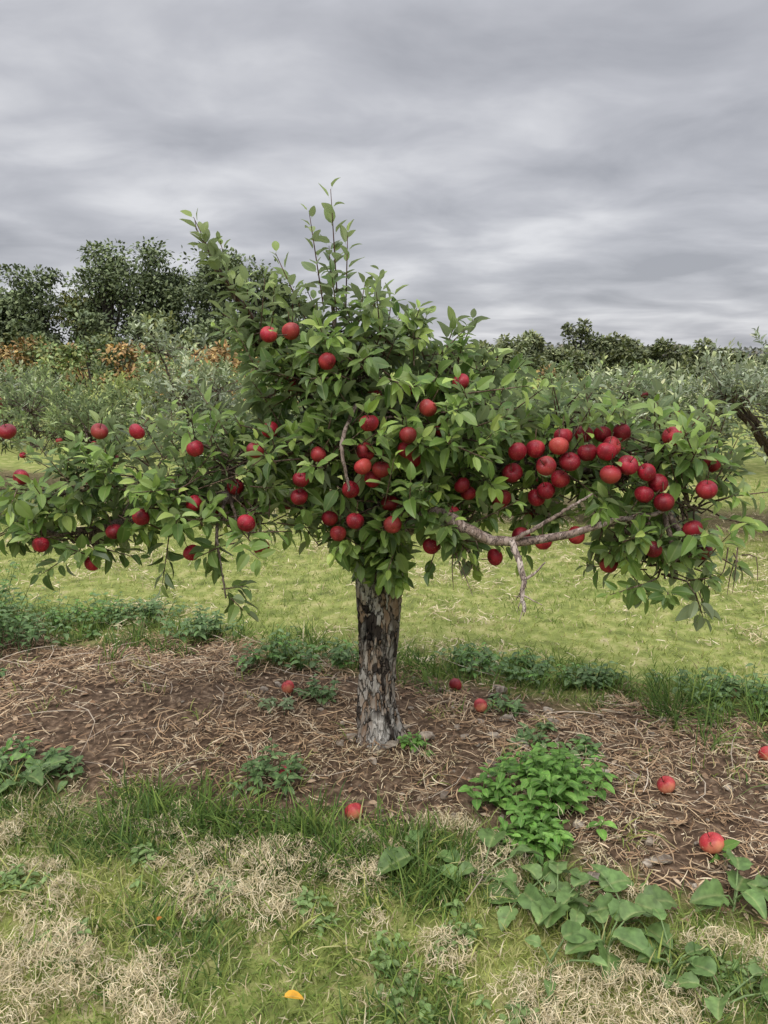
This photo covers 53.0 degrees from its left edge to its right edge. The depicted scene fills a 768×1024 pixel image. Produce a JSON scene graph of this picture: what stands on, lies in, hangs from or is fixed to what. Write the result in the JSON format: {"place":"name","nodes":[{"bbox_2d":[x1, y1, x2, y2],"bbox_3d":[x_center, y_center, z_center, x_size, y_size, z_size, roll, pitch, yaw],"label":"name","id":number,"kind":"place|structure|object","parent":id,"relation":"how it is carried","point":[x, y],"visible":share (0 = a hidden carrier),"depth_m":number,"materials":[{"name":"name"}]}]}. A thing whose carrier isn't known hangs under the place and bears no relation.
{"place":"outdoors","nodes":[
{"label":"outdoors","id":0,"kind":"place"},
{"bbox_2d":[0,358,767,1023],"bbox_3d":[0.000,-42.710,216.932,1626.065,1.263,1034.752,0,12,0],"label":"ground","id":1,"kind":"structure","parent":0,"point":[10,462],"depth_m":3.34,"materials":[{"name":"green plant"}]},
{"bbox_2d":[0,752,31,775],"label":"burdock plant","id":2,"kind":"object","parent":1,"relation":"on","point":[16,755],"visible":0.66,"depth_m":3.00,"materials":[{"name":"green plant"}]},
{"bbox_2d":[0,734,41,794],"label":"weed plant","id":3,"kind":"object","parent":1,"relation":"on","point":[22,745],"visible":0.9,"depth_m":3.02,"materials":[{"name":"green plant"}]},
{"bbox_2d":[0,864,55,897],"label":"weed plant","id":4,"kind":"object","parent":1,"relation":"on","point":[17,880],"visible":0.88,"depth_m":2.37,"materials":[{"name":"green plant"}]},
{"bbox_2d":[0,560,66,637],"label":"weed plant","id":5,"kind":"object","parent":1,"relation":"on","point":[4,595],"visible":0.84,"depth_m":4.51,"materials":[{"name":"green plant"}]},
{"bbox_2d":[0,756,67,792],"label":"burdock plant","id":6,"kind":"object","parent":1,"relation":"on","point":[36,775],"visible":0.81,"depth_m":2.87,"materials":[{"name":"green plant"}]},
{"bbox_2d":[0,350,70,471],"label":"apple tree","id":7,"kind":"object","parent":1,"relation":"on","point":[5,383],"visible":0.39,"depth_m":8.83,"materials":[{"name":"green plant"}]},
{"bbox_2d":[0,587,71,678],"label":"weed plant","id":8,"kind":"object","parent":1,"relation":"on","point":[29,631],"visible":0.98,"depth_m":4.17,"materials":[{"name":"green plant"}]},
{"bbox_2d":[0,358,79,447],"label":"apple tree","id":9,"kind":"object","parent":1,"relation":"on","point":[41,372],"visible":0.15,"depth_m":13.03,"materials":[{"name":"green plant"}]},
{"bbox_2d":[13,745,83,792],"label":"weed plant","id":10,"kind":"object","parent":1,"relation":"on","point":[51,753],"visible":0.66,"depth_m":2.95,"materials":[{"name":"green plant"}]},
{"bbox_2d":[20,917,92,975],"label":"dry grass","id":11,"kind":"structure","parent":1,"relation":"on","point":[87,930],"depth_m":2.11,"materials":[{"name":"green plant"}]},
{"bbox_2d":[0,369,157,496],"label":"apple tree","id":12,"kind":"object","parent":1,"relation":"on","point":[55,419],"visible":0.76,"depth_m":8.04,"materials":[{"name":"green plant"}]},
{"bbox_2d":[45,589,137,638],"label":"weed plant","id":13,"kind":"object","parent":1,"relation":"on","point":[95,616],"visible":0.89,"depth_m":4.64,"materials":[{"name":"green plant"}]},
{"bbox_2d":[45,369,172,450],"bbox_3d":[-4.264,-1.676,12.776,2.116,1.408,1.780,6,13,25],"label":"apple tree","id":14,"kind":"object","parent":1,"relation":"on","point":[118,381],"visible":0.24,"depth_m":12.59,"materials":[{"name":"green plant"}]},
{"bbox_2d":[128,842,158,893],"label":"weed plant","id":15,"kind":"object","parent":1,"relation":"on","point":[135,857],"visible":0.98,"depth_m":2.45,"materials":[{"name":"green plant"}]},
{"bbox_2d":[109,594,189,628],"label":"weed plant","id":16,"kind":"object","parent":1,"relation":"on","point":[152,608],"visible":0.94,"depth_m":4.66,"materials":[{"name":"green plant"}]},
{"bbox_2d":[0,236,319,384],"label":"distant trees","id":17,"kind":"object","parent":1,"relation":"on","point":[93,322],"visible":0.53,"depth_m":42.04,"materials":[{"name":"green plant"}]},
{"bbox_2d":[115,307,253,495],"bbox_3d":[-2.090,-1.039,8.006,1.659,2.099,1.612,0,12,0],"label":"apple tree","id":18,"kind":"object","parent":1,"relation":"on","point":[219,395],"visible":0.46,"depth_m":7.84,"materials":[{"name":"green plant"}]},
{"bbox_2d":[131,351,248,417],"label":"apple tree","id":19,"kind":"object","parent":1,"relation":"on","point":[220,373],"visible":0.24,"depth_m":12.08,"materials":[{"name":"green plant"}]},
{"bbox_2d":[160,602,245,644],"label":"weed plant","id":20,"kind":"object","parent":1,"relation":"on","point":[202,626],"visible":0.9,"depth_m":4.39,"materials":[{"name":"green plant"}]},
{"bbox_2d":[188,874,252,928],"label":"dry grass","id":21,"kind":"structure","parent":1,"relation":"on","point":[218,888],"depth_m":2.27,"materials":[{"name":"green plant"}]},
{"bbox_2d":[156,916,303,999],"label":"yellow leaves","id":22,"kind":"object","parent":1,"relation":"on","point":[293,994],"visible":1,"depth_m":1.89,"materials":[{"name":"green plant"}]},
{"bbox_2d":[226,738,307,799],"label":"weed plant","id":23,"kind":"object","parent":1,"relation":"on","point":[261,766],"visible":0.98,"depth_m":2.84,"materials":[{"name":"green plant"}]},
{"bbox_2d":[231,365,314,426],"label":"apple tree","id":24,"kind":"object","parent":1,"relation":"on","point":[258,382],"visible":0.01,"depth_m":11.89,"materials":[{"name":"green plant"}]},
{"bbox_2d":[258,696,294,714],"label":"weed plant","id":25,"kind":"object","parent":1,"relation":"on","point":[284,704],"visible":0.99,"depth_m":3.42,"materials":[{"name":"green plant"}]},
{"bbox_2d":[230,624,323,671],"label":"weed plant","id":26,"kind":"object","parent":1,"relation":"on","point":[275,654],"visible":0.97,"depth_m":3.95,"materials":[{"name":"green plant"}]},
{"bbox_2d":[278,766,290,780],"bbox_3d":[-0.372,0.977,2.878,0.056,0.055,0.053,-9,15,-38],"label":"fallen apple","id":27,"kind":"object","parent":1,"relation":"on","point":[281,770],"visible":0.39,"depth_m":2.86,"materials":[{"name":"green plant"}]},
{"bbox_2d":[281,679,293,692],"bbox_3d":[-0.448,0.806,3.588,0.058,0.074,0.060,0,12,0],"label":"fallen apple","id":28,"kind":"object","parent":1,"relation":"on","point":[287,686],"visible":1,"depth_m":3.57,"materials":[{"name":"red plant"}]},
{"bbox_2d":[214,354,391,468],"bbox_3d":[-0.676,-0.852,7.806,2.138,1.791,1.752,0,12,0],"label":"apple tree","id":29,"kind":"object","parent":1,"relation":"on","point":[237,374],"visible":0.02,"depth_m":7.86,"materials":[{"name":"green plant"}]},
{"bbox_2d":[283,885,340,939],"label":"weed plant","id":30,"kind":"object","parent":1,"relation":"on","point":[309,896],"visible":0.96,"depth_m":2.20,"materials":[{"name":"green plant"}]},
{"bbox_2d":[293,674,340,704],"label":"weed plant","id":31,"kind":"object","parent":1,"relation":"on","point":[312,689],"visible":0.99,"depth_m":3.54,"materials":[{"name":"green plant"}]},
{"bbox_2d":[290,637,358,672],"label":"weed plant","id":32,"kind":"object","parent":1,"relation":"on","point":[344,653],"visible":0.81,"depth_m":3.89,"materials":[{"name":"green plant"}]},
{"bbox_2d":[345,797,362,820],"bbox_3d":[-0.103,1.023,2.643,0.063,0.069,0.062,0,12,0],"label":"fallen apple","id":33,"kind":"object","parent":1,"relation":"on","point":[355,807],"visible":0.79,"depth_m":2.62,"materials":[{"name":"red plant"}]},
{"bbox_2d":[0,334,765,413],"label":"autumn shrubs","id":34,"kind":"object","parent":1,"relation":"on","point":[70,355],"visible":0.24,"depth_m":19.42,"materials":[{"name":"green plant"}]},
{"bbox_2d":[0,177,767,748],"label":"apple tree","id":35,"kind":"object","parent":1,"relation":"on","point":[404,455],"visible":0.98,"depth_m":2.74,"materials":[{"name":"green plant"}]},
{"bbox_2d":[0,501,767,1023],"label":"grass clippings","id":36,"kind":"object","parent":1,"relation":"on","point":[188,887],"depth_m":2.13,"materials":[{"name":"plant"}]},
{"bbox_2d":[0,609,767,944],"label":"straw mulch","id":37,"kind":"object","parent":1,"relation":"on","point":[456,711],"visible":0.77,"depth_m":3.20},
{"bbox_2d":[657,776,674,793],"bbox_3d":[1.029,0.991,2.809,0.064,0.070,0.062,0,12,0],"label":"fallen apple","id":38,"kind":"object","parent":37,"relation":"on","point":[665,784],"visible":1,"depth_m":2.79,"materials":[{"name":"red plant"}]},
{"bbox_2d":[0,619,767,923],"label":"dead leaves","id":39,"kind":"object","parent":1,"relation":"on","point":[704,775],"visible":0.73,"depth_m":3.19,"materials":[{"name":"plant"}]},
{"bbox_2d":[9,658,767,891],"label":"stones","id":40,"kind":"object","parent":1,"relation":"on","point":[428,735],"visible":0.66,"depth_m":3.09,"materials":[{"name":"grey stone"}]},
{"bbox_2d":[367,930,447,989],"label":"weed plant","id":41,"kind":"object","parent":1,"relation":"on","point":[382,956],"visible":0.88,"depth_m":2.04,"materials":[{"name":"green plant"}]},
{"bbox_2d":[397,732,432,757],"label":"weed plant","id":42,"kind":"object","parent":1,"relation":"on","point":[406,741],"visible":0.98,"depth_m":3.09,"materials":[{"name":"green plant"}]},
{"bbox_2d":[376,828,460,886],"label":"burdock plant","id":43,"kind":"object","parent":1,"relation":"on","point":[403,861],"visible":0.74,"depth_m":2.35,"materials":[{"name":"green plant"}]},
{"bbox_2d":[376,975,464,1023],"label":"weed plant","id":44,"kind":"object","parent":1,"relation":"on","point":[423,1003],"visible":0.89,"depth_m":1.92,"materials":[{"name":"green plant"}]},
{"bbox_2d":[141,341,767,357],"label":"distant trees","id":45,"kind":"object","parent":1,"relation":"on","point":[753,352],"visible":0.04,"depth_m":383.11,"materials":[{"name":"green plant"}]},
{"bbox_2d":[449,678,461,690],"bbox_3d":[0.340,0.823,3.671,0.061,0.061,0.061,0,12,0],"label":"fallen apple","id":46,"kind":"object","parent":1,"relation":"on","point":[455,683],"visible":0.98,"depth_m":3.65,"materials":[{"name":"red plant"}]},
{"bbox_2d":[439,898,484,950],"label":"weed plant","id":47,"kind":"object","parent":1,"relation":"on","point":[465,929],"visible":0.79,"depth_m":2.13,"materials":[{"name":"green plant"}]},
{"bbox_2d":[429,642,517,678],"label":"weed plant","id":48,"kind":"object","parent":1,"relation":"on","point":[482,658],"visible":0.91,"depth_m":3.96,"materials":[{"name":"green plant"}]},
{"bbox_2d":[474,698,486,711],"bbox_3d":[0.432,0.865,3.448,0.060,0.060,0.060,0,12,0],"label":"fallen apple","id":49,"kind":"object","parent":1,"relation":"on","point":[480,704],"visible":0.96,"depth_m":3.43,"materials":[{"name":"red plant"}]},
{"bbox_2d":[420,359,548,502],"bbox_3d":[0.602,-0.735,7.666,1.946,1.614,1.570,-2,12,-11],"label":"apple tree","id":50,"kind":"object","parent":1,"relation":"on","point":[507,398],"visible":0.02,"depth_m":7.11,"materials":[{"name":"green plant"}]},
{"bbox_2d":[434,827,545,895],"bbox_3d":[0.322,1.075,2.385,0.262,0.118,0.289,-10,15,-39],"label":"burdock plant","id":51,"kind":"object","parent":1,"relation":"on","point":[491,838],"visible":0.84,"depth_m":2.39,"materials":[{"name":"green plant"}]},
{"bbox_2d":[484,692,527,716],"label":"weed plant","id":52,"kind":"object","parent":1,"relation":"on","point":[516,708],"visible":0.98,"depth_m":3.47,"materials":[{"name":"green plant"}]},
{"bbox_2d":[472,991,559,1023],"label":"weed plant","id":53,"kind":"object","parent":1,"relation":"on","point":[486,1002],"visible":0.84,"depth_m":1.89,"materials":[{"name":"green plant"}]},
{"bbox_2d":[479,862,558,930],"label":"burdock plant","id":54,"kind":"object","parent":1,"relation":"on","point":[527,897],"visible":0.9,"depth_m":2.25,"materials":[{"name":"green plant"}]},
{"bbox_2d":[474,361,575,416],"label":"apple tree","id":55,"kind":"object","parent":1,"relation":"on","point":[530,379],"visible":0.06,"depth_m":10.75,"materials":[{"name":"green plant"}]},
{"bbox_2d":[478,805,574,867],"bbox_3d":[0.475,1.042,2.510,0.293,0.137,0.264,9,15,37],"label":"nettle plant","id":56,"kind":"object","parent":1,"relation":"on","point":[529,829],"visible":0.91,"depth_m":2.49,"materials":[{"name":"green plant"}]},
{"bbox_2d":[507,722,557,751],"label":"weed plant","id":57,"kind":"object","parent":1,"relation":"on","point":[527,735],"visible":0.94,"depth_m":3.19,"materials":[{"name":"green plant"}]},
{"bbox_2d":[477,645,594,689],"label":"weed plant","id":58,"kind":"object","parent":1,"relation":"on","point":[530,664],"visible":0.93,"depth_m":3.83,"materials":[{"name":"green plant"}]},
{"bbox_2d":[458,742,617,851],"bbox_3d":[0.571,0.946,2.781,0.533,0.211,0.634,4,12,17],"label":"nettle plant","id":59,"kind":"object","parent":1,"relation":"on","point":[557,776],"visible":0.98,"depth_m":2.71,"materials":[{"name":"green plant"}]},
{"bbox_2d":[342,318,767,381],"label":"distant woodland","id":60,"kind":"object","parent":1,"relation":"on","point":[624,350],"visible":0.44,"depth_m":69.84,"materials":[{"name":"green plant"}]},
{"bbox_2d":[475,372,639,519],"bbox_3d":[1.579,-0.603,7.432,1.817,1.483,1.511,0,12,0],"label":"apple tree","id":61,"kind":"object","parent":1,"relation":"on","point":[552,409],"visible":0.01,"depth_m":7.13,"materials":[{"name":"green plant"}]},
{"bbox_2d":[518,860,600,927],"bbox_3d":[0.519,1.113,2.225,0.241,0.122,0.304,0,12,0],"label":"burdock plant","id":62,"kind":"object","parent":1,"relation":"on","point":[547,912],"visible":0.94,"depth_m":2.19,"materials":[{"name":"green plant"}]},
{"bbox_2d":[524,919,607,998],"bbox_3d":[0.472,1.159,1.989,0.172,0.125,0.160,-2,12,-11],"label":"burdock plant","id":63,"kind":"object","parent":1,"relation":"on","point":[568,926],"visible":0.98,"depth_m":2.02,"materials":[{"name":"green plant"}]},
{"bbox_2d":[557,734,605,760],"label":"weed plant","id":64,"kind":"object","parent":1,"relation":"on","point":[590,752],"visible":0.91,"depth_m":3.10,"materials":[{"name":"green plant"}]},
{"bbox_2d":[545,867,633,924],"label":"burdock plant","id":65,"kind":"object","parent":1,"relation":"on","point":[619,881],"visible":0.62,"depth_m":2.27,"materials":[{"name":"green plant"}]},
{"bbox_2d":[556,661,629,690],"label":"weed plant","id":66,"kind":"object","parent":1,"relation":"on","point":[584,675],"visible":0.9,"depth_m":3.77,"materials":[{"name":"green plant"}]},
{"bbox_2d":[565,897,655,982],"bbox_3d":[0.626,1.143,2.076,0.220,0.122,0.319,6,13,25],"label":"burdock plant","id":67,"kind":"object","parent":1,"relation":"on","point":[633,937],"visible":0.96,"depth_m":2.06,"materials":[{"name":"green plant"}]},
{"bbox_2d":[547,362,696,464],"bbox_3d":[3.226,-1.357,10.910,2.087,1.551,1.746,-7,13,-29],"label":"apple tree","id":68,"kind":"object","parent":1,"relation":"on","point":[592,379],"visible":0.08,"depth_m":10.81,"materials":[{"name":"green plant"}]},
{"bbox_2d":[587,864,677,948],"bbox_3d":[0.706,1.127,2.217,0.254,0.107,0.281,5,13,24],"label":"burdock plant","id":69,"kind":"object","parent":1,"relation":"on","point":[650,897],"visible":0.83,"depth_m":2.18,"materials":[{"name":"green plant"}]},
{"bbox_2d":[563,353,737,524],"bbox_3d":[2.432,-0.618,7.046,1.554,1.653,1.652,0,12,0],"label":"apple tree","id":70,"kind":"object","parent":1,"relation":"on","point":[668,388],"visible":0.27,"depth_m":6.83,"materials":[{"name":"green plant"}]},
{"bbox_2d":[636,908,708,988],"bbox_3d":[0.765,1.171,2.022,0.176,0.108,0.232,7,13,29],"label":"burdock plant","id":71,"kind":"object","parent":1,"relation":"on","point":[660,914],"visible":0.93,"depth_m":2.02,"materials":[{"name":"green plant"}]},
{"bbox_2d":[610,356,765,455],"bbox_3d":[4.245,-1.346,10.589,2.145,1.674,2.100,0,12,0],"label":"apple tree","id":72,"kind":"object","parent":1,"relation":"on","point":[715,426],"visible":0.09,"depth_m":10.45,"materials":[{"name":"green plant"}]},
{"bbox_2d":[645,666,753,713],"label":"weed plant","id":73,"kind":"object","parent":1,"relation":"on","point":[729,681],"visible":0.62,"depth_m":3.61,"materials":[{"name":"green plant"}]},
{"bbox_2d":[681,946,750,993],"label":"weed plant","id":74,"kind":"object","parent":1,"relation":"on","point":[722,967],"visible":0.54,"depth_m":2.00,"materials":[{"name":"green plant"}]},
{"bbox_2d":[699,828,739,864],"bbox_3d":[1.074,1.092,2.472,0.106,0.137,0.117,0,12,0],"label":"fallen apple","id":75,"kind":"object","parent":1,"relation":"on","point":[715,843],"visible":0.94,"depth_m":2.46,"materials":[{"name":"red plant"}]},
{"bbox_2d":[674,956,767,1020],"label":"burdock plant","id":76,"kind":"object","parent":1,"relation":"on","point":[706,966],"visible":0.95,"depth_m":1.92,"materials":[{"name":"green plant"}]},
{"bbox_2d":[682,326,767,531],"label":"apple tree","id":77,"kind":"object","parent":1,"relation":"on","point":[722,386],"visible":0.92,"depth_m":6.65,"materials":[{"name":"green plant"}]},
{"bbox_2d":[690,848,767,919],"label":"burdock plant","id":78,"kind":"object","parent":1,"relation":"on","point":[707,894],"visible":1,"depth_m":2.26,"materials":[{"name":"green plant"}]},
{"bbox_2d":[693,663,767,717],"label":"weed plant","id":79,"kind":"object","parent":1,"relation":"on","point":[759,685],"visible":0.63,"depth_m":3.55,"materials":[{"name":"green plant"}]},
{"bbox_2d":[726,956,767,1001],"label":"weed plant","id":80,"kind":"object","parent":1,"relation":"on","point":[752,979],"visible":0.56,"depth_m":1.97,"materials":[{"name":"green plant"}]},
{"bbox_2d":[728,360,767,421],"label":"apple tree","id":81,"kind":"object","parent":1,"relation":"on","point":[756,368],"visible":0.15,"depth_m":10.41,"materials":[{"name":"green plant"}]},
{"bbox_2d":[747,875,767,900],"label":"burdock plant","id":82,"kind":"object","parent":1,"relation":"on","point":[753,884],"visible":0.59,"depth_m":2.26,"materials":[{"name":"green plant"}]},
{"bbox_2d":[758,743,767,760],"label":"fallen apple","id":83,"kind":"object","parent":1,"relation":"on","point":[763,755],"visible":0.98,"depth_m":3.02,"materials":[{"name":"red plant"}]},
{"bbox_2d":[0,479,767,1023],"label":"grass","id":84,"kind":"structure","parent":0,"point":[422,877],"depth_m":2.40,"materials":[{"name":"green plant"}]},
{"bbox_2d":[0,0,767,348],"label":"sky","id":85,"kind":"structure","parent":0,"point":[541,166],"materials":[{"name":"grey"}]}
]}

